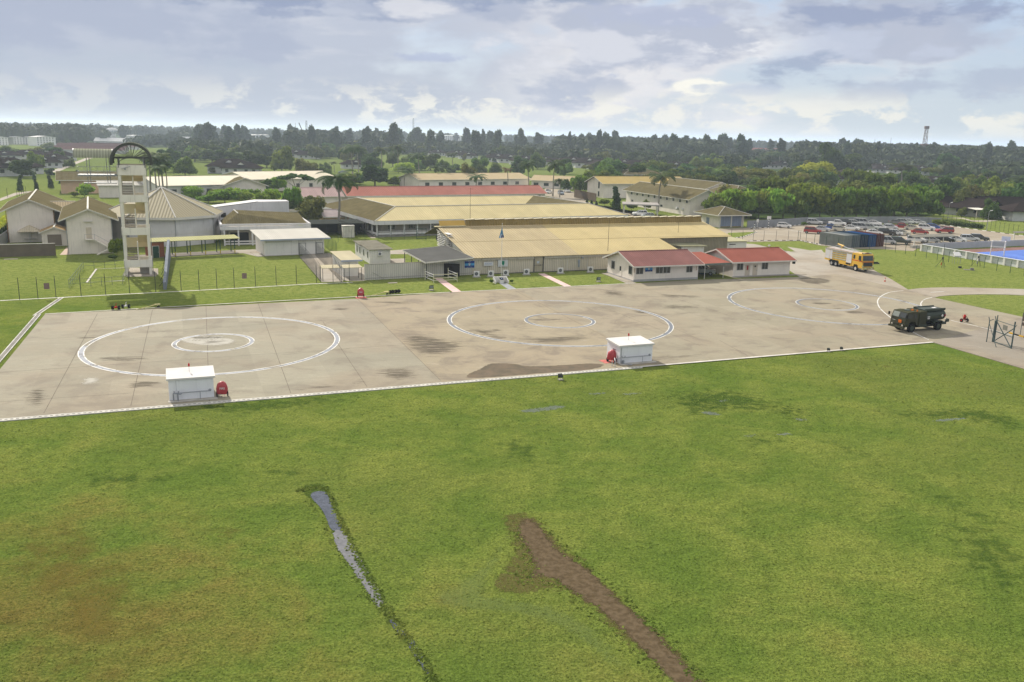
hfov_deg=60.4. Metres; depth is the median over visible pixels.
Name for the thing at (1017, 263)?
court wall
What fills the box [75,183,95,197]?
broadleaf tree
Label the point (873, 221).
parked car
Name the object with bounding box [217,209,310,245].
parapet block
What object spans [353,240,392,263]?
portable cabin
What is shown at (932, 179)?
house
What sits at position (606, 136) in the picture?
casuarina tree
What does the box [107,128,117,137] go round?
water tower
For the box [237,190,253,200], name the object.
broadleaf tree
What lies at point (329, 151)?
broadleaf tree
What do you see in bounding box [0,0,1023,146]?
sky
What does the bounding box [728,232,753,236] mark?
lawn
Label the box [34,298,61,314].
drain
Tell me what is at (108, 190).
building
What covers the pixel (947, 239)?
parked car
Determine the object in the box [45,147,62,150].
broadleaf tree
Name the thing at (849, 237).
door
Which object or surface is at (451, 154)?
palm tree
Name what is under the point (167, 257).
climbing board
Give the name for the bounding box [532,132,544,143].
casuarina tree
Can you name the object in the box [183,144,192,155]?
broadleaf tree
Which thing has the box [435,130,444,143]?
casuarina tree
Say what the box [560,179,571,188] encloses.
broadleaf tree
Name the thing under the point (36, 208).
gabled block
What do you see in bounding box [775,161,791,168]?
house
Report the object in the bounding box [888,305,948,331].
fuel lorry
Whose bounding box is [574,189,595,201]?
yard fence wall
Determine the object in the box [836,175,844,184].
house
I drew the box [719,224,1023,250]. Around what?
car park
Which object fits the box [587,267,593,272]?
air conditioner
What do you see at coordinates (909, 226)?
parked car
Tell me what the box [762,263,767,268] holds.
window
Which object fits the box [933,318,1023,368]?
taxiway
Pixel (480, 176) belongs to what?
palm tree
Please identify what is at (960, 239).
parked car
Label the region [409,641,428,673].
ditch water
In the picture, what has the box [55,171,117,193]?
orange hall
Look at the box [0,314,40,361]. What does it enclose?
drain
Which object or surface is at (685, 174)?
broadleaf tree
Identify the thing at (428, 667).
ditch tufts
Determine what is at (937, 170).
broadleaf tree
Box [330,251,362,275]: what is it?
guard hut
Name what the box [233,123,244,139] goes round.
casuarina tree
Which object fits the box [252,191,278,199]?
broadleaf tree
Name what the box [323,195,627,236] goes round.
courtyard block
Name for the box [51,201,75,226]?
link block
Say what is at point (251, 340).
pad marking
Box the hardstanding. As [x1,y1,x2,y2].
[785,247,907,289]
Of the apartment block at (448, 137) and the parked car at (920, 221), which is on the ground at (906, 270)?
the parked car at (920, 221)
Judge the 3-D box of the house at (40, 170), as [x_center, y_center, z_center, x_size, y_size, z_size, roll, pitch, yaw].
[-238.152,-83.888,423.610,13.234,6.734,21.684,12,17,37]
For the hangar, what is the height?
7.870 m
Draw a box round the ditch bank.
[303,484,408,641]
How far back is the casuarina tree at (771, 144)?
1069.86 m
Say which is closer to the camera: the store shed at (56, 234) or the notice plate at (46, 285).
the notice plate at (46, 285)
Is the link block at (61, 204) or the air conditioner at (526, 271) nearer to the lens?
the air conditioner at (526, 271)
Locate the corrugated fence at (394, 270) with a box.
[364,257,473,279]
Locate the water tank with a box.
[341,225,354,237]
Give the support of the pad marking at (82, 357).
on the apron at (335, 370)
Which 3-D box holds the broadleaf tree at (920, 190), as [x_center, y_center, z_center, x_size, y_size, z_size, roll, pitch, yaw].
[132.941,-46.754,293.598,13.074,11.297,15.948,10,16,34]
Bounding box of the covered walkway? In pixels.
[134,234,239,257]
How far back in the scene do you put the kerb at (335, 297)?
128.29 m
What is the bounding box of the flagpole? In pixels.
[499,223,503,275]
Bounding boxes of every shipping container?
[819,232,852,247]
[831,231,860,247]
[837,231,868,246]
[846,231,876,246]
[856,231,884,246]
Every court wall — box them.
[920,244,1023,267]
[923,240,1023,248]
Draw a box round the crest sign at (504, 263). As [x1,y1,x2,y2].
[498,260,507,266]
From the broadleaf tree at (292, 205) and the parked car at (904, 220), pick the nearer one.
the broadleaf tree at (292, 205)
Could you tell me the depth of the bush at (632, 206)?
295.56 m
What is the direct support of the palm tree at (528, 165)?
on the ground at (906, 270)
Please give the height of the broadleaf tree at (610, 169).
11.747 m
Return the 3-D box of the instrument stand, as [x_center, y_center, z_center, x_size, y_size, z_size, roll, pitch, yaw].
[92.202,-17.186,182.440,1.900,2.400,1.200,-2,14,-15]
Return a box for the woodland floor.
[25,133,503,155]
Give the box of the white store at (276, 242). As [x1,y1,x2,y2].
[250,228,330,255]
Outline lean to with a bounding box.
[668,242,707,252]
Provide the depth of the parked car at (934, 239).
219.79 m
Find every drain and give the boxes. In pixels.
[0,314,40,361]
[0,366,642,421]
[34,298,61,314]
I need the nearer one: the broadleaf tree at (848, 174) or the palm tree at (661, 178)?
the palm tree at (661, 178)
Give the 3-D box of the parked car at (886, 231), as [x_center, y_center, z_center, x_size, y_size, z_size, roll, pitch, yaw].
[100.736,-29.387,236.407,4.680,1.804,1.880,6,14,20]
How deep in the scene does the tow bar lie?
133.36 m
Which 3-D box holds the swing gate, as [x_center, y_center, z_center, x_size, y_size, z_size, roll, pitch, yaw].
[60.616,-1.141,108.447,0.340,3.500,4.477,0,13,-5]
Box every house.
[0,151,21,159]
[0,157,19,159]
[0,159,38,175]
[16,149,43,158]
[33,163,45,173]
[38,154,69,163]
[44,156,64,167]
[45,151,76,159]
[205,158,243,173]
[219,161,263,173]
[291,150,302,157]
[296,151,319,158]
[339,160,361,168]
[428,150,446,155]
[445,150,462,156]
[458,152,478,158]
[486,153,503,161]
[497,154,514,162]
[507,156,531,164]
[546,158,559,165]
[558,157,578,160]
[572,158,596,167]
[628,160,646,164]
[668,161,680,168]
[762,162,779,168]
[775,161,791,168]
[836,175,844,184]
[868,165,886,172]
[885,166,905,173]
[900,165,930,175]
[928,176,943,185]
[939,196,1002,217]
[974,196,1023,204]
[995,202,1023,220]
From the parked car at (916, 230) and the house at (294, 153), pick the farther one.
the house at (294, 153)
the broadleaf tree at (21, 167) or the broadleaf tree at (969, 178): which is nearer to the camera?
the broadleaf tree at (21, 167)
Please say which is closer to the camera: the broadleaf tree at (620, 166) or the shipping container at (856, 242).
the shipping container at (856, 242)
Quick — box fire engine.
[825,243,873,270]
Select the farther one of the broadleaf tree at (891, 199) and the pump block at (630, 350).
the broadleaf tree at (891, 199)
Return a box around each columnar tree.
[16,175,22,190]
[33,179,38,189]
[47,175,53,187]
[611,186,620,209]
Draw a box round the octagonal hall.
[109,186,222,246]
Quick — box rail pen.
[68,260,125,284]
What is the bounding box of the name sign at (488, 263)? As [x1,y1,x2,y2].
[484,262,492,265]
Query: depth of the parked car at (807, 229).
235.08 m
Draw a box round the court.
[975,250,1023,259]
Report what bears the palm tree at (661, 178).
on the ground at (906, 270)
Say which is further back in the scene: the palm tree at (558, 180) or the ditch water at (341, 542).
the palm tree at (558, 180)
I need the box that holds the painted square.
[599,360,613,362]
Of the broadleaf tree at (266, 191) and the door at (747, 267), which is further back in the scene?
the broadleaf tree at (266, 191)
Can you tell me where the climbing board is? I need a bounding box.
[159,240,170,289]
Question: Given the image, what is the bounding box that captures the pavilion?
[17,225,39,241]
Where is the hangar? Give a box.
[425,215,731,274]
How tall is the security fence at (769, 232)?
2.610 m
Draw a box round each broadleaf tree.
[0,145,18,151]
[7,159,36,176]
[26,147,42,150]
[26,151,45,167]
[39,142,53,147]
[44,168,54,174]
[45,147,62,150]
[53,151,64,155]
[62,158,75,166]
[68,191,79,195]
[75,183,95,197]
[108,238,122,252]
[157,149,165,153]
[159,156,175,167]
[165,148,180,161]
[170,156,197,175]
[181,185,204,197]
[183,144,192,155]
[183,149,201,161]
[195,195,218,202]
[198,149,221,161]
[207,189,240,202]
[214,149,238,159]
[224,150,243,158]
[224,187,239,190]
[228,145,238,151]
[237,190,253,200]
[241,150,264,163]
[241,189,261,199]
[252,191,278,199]
[255,154,271,167]
[259,179,272,188]
[262,188,281,199]
[269,145,294,170]
[269,177,286,188]
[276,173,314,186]
[281,186,302,205]
[281,197,296,208]
[294,158,318,170]
[294,195,326,219]
[295,195,313,207]
[306,144,325,159]
[318,166,331,172]
[322,145,337,157]
[324,162,331,170]
[334,173,358,182]
[340,149,353,160]
[348,172,363,183]
[355,148,368,159]
[357,164,389,185]
[360,151,379,163]
[361,156,377,166]
[374,157,384,166]
[385,151,399,166]
[387,176,399,185]
[390,162,414,170]
[399,154,412,162]
[409,157,425,169]
[419,154,440,169]
[435,159,449,168]
[445,166,455,172]
[449,164,460,170]
[461,162,476,173]
[471,157,488,168]
[475,164,487,172]
[488,162,502,172]
[510,156,528,173]
[529,152,545,168]
[552,158,571,166]
[555,163,573,175]
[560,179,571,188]
[570,175,586,189]
[571,171,591,189]
[581,165,592,170]
[585,169,609,176]
[588,161,599,170]
[595,160,615,172]
[596,164,621,175]
[603,151,613,158]
[603,157,622,169]
[607,162,626,172]
[629,165,646,175]
[639,160,658,168]
[647,164,661,171]
[656,169,681,177]
[658,161,672,172]
[658,162,666,170]
[676,168,684,172]
[679,163,696,170]
[680,169,691,177]
[689,156,709,168]
[691,166,705,171]
[692,169,709,179]
[693,154,709,159]
[695,173,716,180]
[701,193,743,211]
[705,157,723,167]
[705,166,723,175]
[709,188,758,211]
[714,164,730,171]
[715,172,730,177]
[715,184,742,193]
[716,174,735,184]
[726,163,734,169]
[727,171,739,184]
[731,166,752,183]
[733,188,769,217]
[736,179,750,186]
[741,185,760,191]
[743,175,763,184]
[743,202,774,217]
[745,160,759,166]
[747,158,761,167]
[747,167,776,176]
[747,177,759,187]
[754,177,790,189]
[760,187,795,215]
[761,187,810,217]
[766,173,805,185]
[779,167,806,176]
[784,172,810,181]
[786,182,834,216]
[787,200,811,217]
[792,162,804,168]
[797,161,837,173]
[797,170,823,180]
[806,179,821,184]
[807,181,818,186]
[810,168,839,183]
[810,191,844,216]
[818,142,844,168]
[824,179,836,187]
[825,199,853,216]
[830,186,868,216]
[841,166,870,184]
[844,189,882,216]
[851,179,876,190]
[854,200,892,216]
[862,172,897,184]
[865,186,904,216]
[870,182,883,186]
[880,190,918,216]
[883,182,910,189]
[892,184,931,216]
[892,205,915,216]
[895,167,920,180]
[900,171,931,185]
[905,187,944,216]
[921,167,943,174]
[927,183,952,200]
[933,152,960,167]
[934,176,961,193]
[952,186,971,202]
[953,176,968,187]
[955,185,981,191]
[956,170,974,177]
[956,207,967,215]
[961,174,976,184]
[967,175,987,184]
[967,184,988,197]
[976,175,1015,195]
[980,197,1002,218]
[982,170,1002,177]
[1000,183,1023,197]
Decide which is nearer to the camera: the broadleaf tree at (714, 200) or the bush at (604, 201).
the broadleaf tree at (714, 200)
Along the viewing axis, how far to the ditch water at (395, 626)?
43.89 m
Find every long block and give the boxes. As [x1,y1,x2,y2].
[140,175,245,198]
[221,170,334,190]
[296,187,344,202]
[341,185,547,199]
[397,173,530,185]
[530,175,583,189]
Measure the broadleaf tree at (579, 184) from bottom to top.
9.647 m
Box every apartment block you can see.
[0,136,8,144]
[8,136,28,143]
[28,136,55,145]
[251,134,269,136]
[426,135,462,140]
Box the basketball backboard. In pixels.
[1001,236,1010,251]
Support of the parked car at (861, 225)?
on the car park
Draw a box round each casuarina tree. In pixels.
[191,124,201,137]
[198,122,214,139]
[211,125,218,137]
[219,125,226,138]
[223,126,235,141]
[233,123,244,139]
[241,125,251,140]
[271,127,281,141]
[307,124,316,139]
[330,126,340,132]
[344,128,354,138]
[360,126,373,150]
[384,122,399,152]
[397,128,404,140]
[403,127,426,141]
[424,129,435,154]
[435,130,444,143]
[461,127,470,143]
[470,130,483,153]
[481,129,486,142]
[485,130,493,141]
[492,128,502,150]
[513,128,529,145]
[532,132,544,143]
[567,131,571,149]
[593,129,601,147]
[602,134,609,147]
[612,130,618,136]
[667,133,680,149]
[682,135,690,140]
[702,134,714,147]
[717,133,728,149]
[727,137,733,149]
[736,133,749,154]
[746,138,752,148]
[767,139,775,150]
[776,138,787,152]
[838,137,846,143]
[842,140,851,155]
[852,138,860,143]
[874,141,882,163]
[982,141,993,159]
[1006,140,1016,148]
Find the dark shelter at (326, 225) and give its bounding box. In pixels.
[307,219,368,235]
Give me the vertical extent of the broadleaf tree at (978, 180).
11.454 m
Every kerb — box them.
[0,282,351,300]
[47,283,630,313]
[641,342,932,366]
[754,240,820,244]
[947,225,1023,235]
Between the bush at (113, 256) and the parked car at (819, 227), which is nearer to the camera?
the bush at (113, 256)
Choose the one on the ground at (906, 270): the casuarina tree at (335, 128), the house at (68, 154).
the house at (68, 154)
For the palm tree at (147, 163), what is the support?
on the ground at (906, 270)
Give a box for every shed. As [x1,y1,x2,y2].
[38,224,67,245]
[320,209,348,219]
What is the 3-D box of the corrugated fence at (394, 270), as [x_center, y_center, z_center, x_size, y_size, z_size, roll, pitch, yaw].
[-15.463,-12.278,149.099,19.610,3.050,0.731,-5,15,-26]
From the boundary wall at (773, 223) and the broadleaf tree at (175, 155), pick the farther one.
the broadleaf tree at (175, 155)
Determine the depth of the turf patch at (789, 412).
80.18 m
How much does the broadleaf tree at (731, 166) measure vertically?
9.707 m
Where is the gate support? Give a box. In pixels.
[986,318,995,345]
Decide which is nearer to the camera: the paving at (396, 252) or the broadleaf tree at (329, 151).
the paving at (396, 252)
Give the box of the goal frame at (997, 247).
[990,240,1005,255]
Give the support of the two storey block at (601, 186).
on the ground at (906, 270)
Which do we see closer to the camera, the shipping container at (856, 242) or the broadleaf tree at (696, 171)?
the shipping container at (856, 242)
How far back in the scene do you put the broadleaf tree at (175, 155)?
528.92 m
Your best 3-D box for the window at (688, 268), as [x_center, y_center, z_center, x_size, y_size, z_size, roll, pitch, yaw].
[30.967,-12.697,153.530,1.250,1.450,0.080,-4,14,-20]
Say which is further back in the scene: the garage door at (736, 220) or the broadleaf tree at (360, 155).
the broadleaf tree at (360, 155)
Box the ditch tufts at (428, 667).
[296,485,714,681]
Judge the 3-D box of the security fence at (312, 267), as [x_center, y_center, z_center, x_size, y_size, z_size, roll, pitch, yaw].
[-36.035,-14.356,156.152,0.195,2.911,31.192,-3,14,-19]
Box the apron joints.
[1,277,1012,411]
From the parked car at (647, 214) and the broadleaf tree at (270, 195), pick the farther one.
the parked car at (647, 214)
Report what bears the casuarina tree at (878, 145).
on the shrubland
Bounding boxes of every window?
[408,224,415,228]
[611,260,614,268]
[628,266,632,274]
[636,268,643,273]
[656,267,662,273]
[663,267,670,272]
[686,266,692,271]
[737,263,743,269]
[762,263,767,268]
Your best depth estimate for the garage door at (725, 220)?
246.12 m
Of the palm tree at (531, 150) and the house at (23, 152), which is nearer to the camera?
the house at (23, 152)
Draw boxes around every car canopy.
[909,234,957,244]
[1013,231,1023,239]
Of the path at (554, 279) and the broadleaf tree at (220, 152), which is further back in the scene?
the broadleaf tree at (220, 152)
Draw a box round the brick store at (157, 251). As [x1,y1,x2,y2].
[145,242,164,257]
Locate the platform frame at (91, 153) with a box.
[72,148,117,183]
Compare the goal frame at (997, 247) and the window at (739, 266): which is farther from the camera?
the goal frame at (997, 247)
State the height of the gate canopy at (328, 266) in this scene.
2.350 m
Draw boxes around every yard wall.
[0,230,9,243]
[0,243,55,256]
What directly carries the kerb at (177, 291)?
on the ground at (906, 270)
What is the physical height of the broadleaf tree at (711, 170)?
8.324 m
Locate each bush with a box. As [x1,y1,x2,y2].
[107,254,117,258]
[598,199,609,205]
[626,205,637,209]
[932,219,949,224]
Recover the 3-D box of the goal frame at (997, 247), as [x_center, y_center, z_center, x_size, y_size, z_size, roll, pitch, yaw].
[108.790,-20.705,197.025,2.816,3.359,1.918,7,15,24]
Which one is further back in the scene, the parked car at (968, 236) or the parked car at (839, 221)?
the parked car at (839, 221)
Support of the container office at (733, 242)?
on the ground at (906, 270)
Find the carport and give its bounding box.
[692,252,731,278]
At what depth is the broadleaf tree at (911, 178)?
432.79 m
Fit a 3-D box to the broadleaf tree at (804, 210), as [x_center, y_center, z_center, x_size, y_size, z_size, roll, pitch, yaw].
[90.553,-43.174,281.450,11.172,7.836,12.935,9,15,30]
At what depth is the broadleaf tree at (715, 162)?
613.92 m
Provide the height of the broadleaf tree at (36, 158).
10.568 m
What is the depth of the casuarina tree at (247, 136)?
1079.73 m
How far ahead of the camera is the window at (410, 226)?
210.18 m
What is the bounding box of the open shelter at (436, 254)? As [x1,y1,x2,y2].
[403,245,472,279]
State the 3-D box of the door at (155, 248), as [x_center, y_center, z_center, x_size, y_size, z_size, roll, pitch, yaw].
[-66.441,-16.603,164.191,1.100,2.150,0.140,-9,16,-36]
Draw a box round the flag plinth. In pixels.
[493,276,508,283]
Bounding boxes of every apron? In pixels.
[0,299,441,418]
[358,289,659,381]
[518,274,1021,363]
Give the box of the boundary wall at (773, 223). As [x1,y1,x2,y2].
[747,217,941,227]
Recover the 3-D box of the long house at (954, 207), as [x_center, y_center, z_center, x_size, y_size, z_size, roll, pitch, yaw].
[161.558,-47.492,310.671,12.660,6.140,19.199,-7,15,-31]
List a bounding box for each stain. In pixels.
[83,378,96,383]
[135,382,155,386]
[183,337,232,344]
[384,370,408,377]
[409,336,457,353]
[467,363,602,377]
[531,337,580,341]
[799,278,827,283]
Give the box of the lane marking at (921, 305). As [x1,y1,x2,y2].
[877,291,1017,339]
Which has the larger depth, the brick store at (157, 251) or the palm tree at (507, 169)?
the palm tree at (507, 169)
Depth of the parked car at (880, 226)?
250.50 m
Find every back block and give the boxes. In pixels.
[208,185,223,189]
[221,176,267,197]
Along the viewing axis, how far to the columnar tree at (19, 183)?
318.26 m
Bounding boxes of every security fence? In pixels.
[0,263,349,299]
[298,243,320,281]
[315,242,341,279]
[326,234,336,250]
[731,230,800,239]
[798,232,1023,270]
[943,213,1023,233]
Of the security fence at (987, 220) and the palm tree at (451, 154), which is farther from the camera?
the palm tree at (451, 154)
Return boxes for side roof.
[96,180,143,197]
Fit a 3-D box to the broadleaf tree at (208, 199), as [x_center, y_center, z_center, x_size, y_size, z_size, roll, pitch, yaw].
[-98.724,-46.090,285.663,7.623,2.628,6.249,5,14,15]
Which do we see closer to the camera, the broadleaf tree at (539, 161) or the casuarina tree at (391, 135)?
the broadleaf tree at (539, 161)
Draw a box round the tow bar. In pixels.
[370,289,400,295]
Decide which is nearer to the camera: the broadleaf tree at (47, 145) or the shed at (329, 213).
the shed at (329, 213)
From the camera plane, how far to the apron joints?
101.20 m
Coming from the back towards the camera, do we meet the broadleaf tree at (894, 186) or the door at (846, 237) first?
the broadleaf tree at (894, 186)
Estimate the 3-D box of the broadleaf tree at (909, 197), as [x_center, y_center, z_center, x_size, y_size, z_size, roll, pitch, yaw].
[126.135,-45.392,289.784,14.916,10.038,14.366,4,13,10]
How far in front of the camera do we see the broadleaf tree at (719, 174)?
415.55 m
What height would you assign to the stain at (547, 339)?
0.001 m
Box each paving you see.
[60,247,69,254]
[126,268,157,276]
[233,249,261,256]
[303,253,342,281]
[333,267,364,280]
[390,249,406,253]
[390,258,403,262]
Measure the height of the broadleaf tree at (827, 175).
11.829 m
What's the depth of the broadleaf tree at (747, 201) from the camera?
271.04 m
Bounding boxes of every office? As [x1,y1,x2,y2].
[601,249,704,281]
[704,245,806,277]
[727,237,747,247]
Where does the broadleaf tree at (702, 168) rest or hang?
on the shrubland
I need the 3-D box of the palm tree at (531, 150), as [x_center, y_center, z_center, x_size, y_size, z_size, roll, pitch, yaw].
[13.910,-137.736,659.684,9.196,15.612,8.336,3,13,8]
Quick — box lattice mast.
[921,126,929,146]
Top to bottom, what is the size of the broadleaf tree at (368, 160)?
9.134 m
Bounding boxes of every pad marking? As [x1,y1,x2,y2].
[77,317,339,375]
[171,333,254,351]
[447,300,673,346]
[524,313,595,327]
[727,288,919,324]
[795,298,858,310]
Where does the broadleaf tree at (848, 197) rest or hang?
on the ground at (906, 270)
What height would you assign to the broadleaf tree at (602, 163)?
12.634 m
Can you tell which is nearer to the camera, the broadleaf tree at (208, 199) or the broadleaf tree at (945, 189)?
the broadleaf tree at (208, 199)
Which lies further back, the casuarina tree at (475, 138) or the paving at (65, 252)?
the casuarina tree at (475, 138)
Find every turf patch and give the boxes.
[93,475,135,481]
[203,398,317,410]
[682,392,762,408]
[683,400,715,412]
[780,406,802,418]
[916,409,1009,423]
[954,526,1012,584]
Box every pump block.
[166,363,217,402]
[606,333,655,364]
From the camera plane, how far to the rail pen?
138.19 m
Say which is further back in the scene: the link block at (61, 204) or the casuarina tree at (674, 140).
the casuarina tree at (674, 140)
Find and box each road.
[0,191,30,200]
[53,158,90,171]
[746,244,822,253]
[909,287,1023,297]
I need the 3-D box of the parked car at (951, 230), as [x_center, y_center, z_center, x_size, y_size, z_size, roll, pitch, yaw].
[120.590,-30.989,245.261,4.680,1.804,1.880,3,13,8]
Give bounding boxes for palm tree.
[138,151,158,190]
[139,156,163,188]
[145,152,170,186]
[146,164,166,186]
[157,161,174,188]
[315,169,358,232]
[340,143,363,173]
[354,145,364,171]
[373,146,389,166]
[387,144,407,168]
[397,167,413,185]
[409,152,427,172]
[427,165,446,172]
[445,152,458,164]
[466,173,487,184]
[502,167,511,184]
[517,160,536,184]
[525,147,536,153]
[542,158,566,195]
[553,178,565,197]
[645,169,675,211]
[885,163,918,181]
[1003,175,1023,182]
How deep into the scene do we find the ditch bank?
59.44 m
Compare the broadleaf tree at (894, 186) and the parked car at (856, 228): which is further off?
the broadleaf tree at (894, 186)
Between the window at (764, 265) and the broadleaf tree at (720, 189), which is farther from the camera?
the broadleaf tree at (720, 189)
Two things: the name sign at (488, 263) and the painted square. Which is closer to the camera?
the painted square
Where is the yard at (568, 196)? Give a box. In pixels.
[545,188,657,216]
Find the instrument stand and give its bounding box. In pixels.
[952,252,961,263]
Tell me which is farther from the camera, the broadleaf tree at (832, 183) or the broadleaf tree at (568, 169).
the broadleaf tree at (568, 169)
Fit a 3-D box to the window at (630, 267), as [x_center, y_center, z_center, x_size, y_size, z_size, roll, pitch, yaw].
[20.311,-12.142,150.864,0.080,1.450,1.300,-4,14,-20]
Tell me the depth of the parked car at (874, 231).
235.94 m
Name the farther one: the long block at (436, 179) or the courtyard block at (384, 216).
the long block at (436, 179)
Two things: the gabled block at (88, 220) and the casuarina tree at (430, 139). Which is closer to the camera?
the gabled block at (88, 220)
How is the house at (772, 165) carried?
on the shrubland
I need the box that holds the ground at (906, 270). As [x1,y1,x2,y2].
[0,124,1023,681]
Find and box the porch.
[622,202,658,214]
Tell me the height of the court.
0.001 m
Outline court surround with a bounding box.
[962,247,1023,251]
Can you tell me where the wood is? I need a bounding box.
[0,122,1023,180]
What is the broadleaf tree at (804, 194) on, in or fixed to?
on the shrubland
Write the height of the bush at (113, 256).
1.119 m
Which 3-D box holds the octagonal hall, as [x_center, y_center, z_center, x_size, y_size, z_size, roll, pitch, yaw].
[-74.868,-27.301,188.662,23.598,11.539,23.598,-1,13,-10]
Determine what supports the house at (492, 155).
on the ground at (906, 270)
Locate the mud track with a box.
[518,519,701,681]
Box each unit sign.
[464,261,474,267]
[645,267,652,271]
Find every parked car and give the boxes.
[632,210,646,215]
[641,212,654,216]
[698,266,716,275]
[777,222,791,227]
[804,226,821,233]
[806,218,822,224]
[815,225,830,231]
[828,219,846,225]
[832,225,847,230]
[840,219,851,224]
[844,225,859,230]
[851,222,868,229]
[854,218,869,222]
[863,223,878,229]
[865,229,882,233]
[869,220,881,223]
[873,224,886,227]
[878,228,895,235]
[884,224,897,228]
[884,236,895,244]
[888,219,903,223]
[889,229,902,235]
[891,236,909,243]
[895,223,906,227]
[896,229,910,234]
[897,218,911,224]
[904,224,920,229]
[906,235,926,242]
[911,228,928,233]
[912,219,925,223]
[918,223,934,230]
[923,237,940,242]
[927,223,940,228]
[935,226,954,233]
[935,237,954,241]
[949,236,966,241]
[960,234,979,240]
[971,233,989,240]
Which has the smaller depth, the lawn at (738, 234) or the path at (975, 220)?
the lawn at (738, 234)
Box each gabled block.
[0,189,65,242]
[58,196,118,254]
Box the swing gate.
[992,315,1016,348]
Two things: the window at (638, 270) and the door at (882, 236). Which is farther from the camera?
the door at (882, 236)
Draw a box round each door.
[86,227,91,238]
[153,246,158,257]
[533,256,543,271]
[619,265,621,276]
[720,216,730,226]
[732,216,741,226]
[745,265,749,275]
[752,264,757,274]
[844,236,847,246]
[847,236,851,246]
[852,236,856,246]
[855,236,859,246]
[860,236,864,246]
[864,235,867,246]
[868,235,872,245]
[872,235,875,245]
[876,235,880,245]
[879,235,883,245]
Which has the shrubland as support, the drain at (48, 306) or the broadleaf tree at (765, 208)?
the broadleaf tree at (765, 208)
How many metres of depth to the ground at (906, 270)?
58.22 m
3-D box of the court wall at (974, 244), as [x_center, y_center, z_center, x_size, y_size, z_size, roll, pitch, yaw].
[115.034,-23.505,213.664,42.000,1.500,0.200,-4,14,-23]
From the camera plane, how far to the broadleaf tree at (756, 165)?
668.73 m
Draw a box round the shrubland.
[738,167,1007,218]
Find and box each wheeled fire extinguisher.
[216,381,227,396]
[357,288,363,296]
[606,349,616,362]
[960,314,968,321]
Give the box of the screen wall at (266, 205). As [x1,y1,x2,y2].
[211,200,288,234]
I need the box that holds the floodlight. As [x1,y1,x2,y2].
[558,373,562,379]
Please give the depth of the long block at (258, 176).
355.27 m
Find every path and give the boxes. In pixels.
[436,277,459,291]
[500,283,515,288]
[540,273,569,285]
[947,217,997,221]
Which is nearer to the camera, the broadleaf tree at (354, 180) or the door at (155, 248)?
the door at (155, 248)
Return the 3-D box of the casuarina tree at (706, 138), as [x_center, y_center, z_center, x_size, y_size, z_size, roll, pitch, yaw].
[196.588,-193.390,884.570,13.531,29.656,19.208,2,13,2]
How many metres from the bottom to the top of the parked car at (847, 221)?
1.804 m
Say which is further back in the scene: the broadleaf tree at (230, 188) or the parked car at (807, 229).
the broadleaf tree at (230, 188)
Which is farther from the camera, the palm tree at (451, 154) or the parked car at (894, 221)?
the palm tree at (451, 154)
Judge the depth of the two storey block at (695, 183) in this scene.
347.65 m
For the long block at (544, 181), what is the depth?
410.90 m
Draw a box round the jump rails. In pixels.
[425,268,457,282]
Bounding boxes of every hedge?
[0,215,7,233]
[941,220,985,228]
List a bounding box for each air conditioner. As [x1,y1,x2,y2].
[472,271,480,277]
[487,271,494,276]
[502,270,509,275]
[522,269,530,274]
[556,268,564,273]
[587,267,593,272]
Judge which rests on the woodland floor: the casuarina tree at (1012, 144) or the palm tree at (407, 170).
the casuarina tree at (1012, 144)
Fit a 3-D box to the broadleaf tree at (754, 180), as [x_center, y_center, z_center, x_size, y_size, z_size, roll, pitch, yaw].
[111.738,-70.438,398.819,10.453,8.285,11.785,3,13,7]
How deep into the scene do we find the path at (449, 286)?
142.09 m
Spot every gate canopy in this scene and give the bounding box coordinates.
[320,264,340,276]
[340,264,362,280]
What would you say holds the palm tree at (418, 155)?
on the ground at (906, 270)
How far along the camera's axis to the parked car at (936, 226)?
255.96 m
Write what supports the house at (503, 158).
on the ground at (906, 270)
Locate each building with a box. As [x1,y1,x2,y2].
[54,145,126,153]
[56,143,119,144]
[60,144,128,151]
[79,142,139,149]
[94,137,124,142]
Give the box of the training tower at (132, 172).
[109,142,157,275]
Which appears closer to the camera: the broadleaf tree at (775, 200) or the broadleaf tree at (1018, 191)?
the broadleaf tree at (775, 200)
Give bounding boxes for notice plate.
[44,283,49,288]
[242,273,246,278]
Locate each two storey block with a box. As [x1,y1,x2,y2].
[584,176,680,197]
[621,169,661,175]
[623,181,713,215]
[666,177,724,189]
[708,184,745,193]
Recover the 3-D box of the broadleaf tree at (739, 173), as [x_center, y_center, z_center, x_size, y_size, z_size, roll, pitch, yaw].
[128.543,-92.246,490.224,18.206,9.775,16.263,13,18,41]
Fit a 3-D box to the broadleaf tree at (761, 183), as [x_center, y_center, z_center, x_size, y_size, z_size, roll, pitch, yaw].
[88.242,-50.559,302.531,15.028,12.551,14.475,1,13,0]
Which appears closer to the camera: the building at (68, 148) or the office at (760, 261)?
the office at (760, 261)
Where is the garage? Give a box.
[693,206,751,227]
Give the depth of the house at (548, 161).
720.48 m
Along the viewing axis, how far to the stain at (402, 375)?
89.17 m
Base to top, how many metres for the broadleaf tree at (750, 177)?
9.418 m
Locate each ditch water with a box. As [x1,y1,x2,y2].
[311,491,340,530]
[333,530,382,606]
[390,620,404,634]
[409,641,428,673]

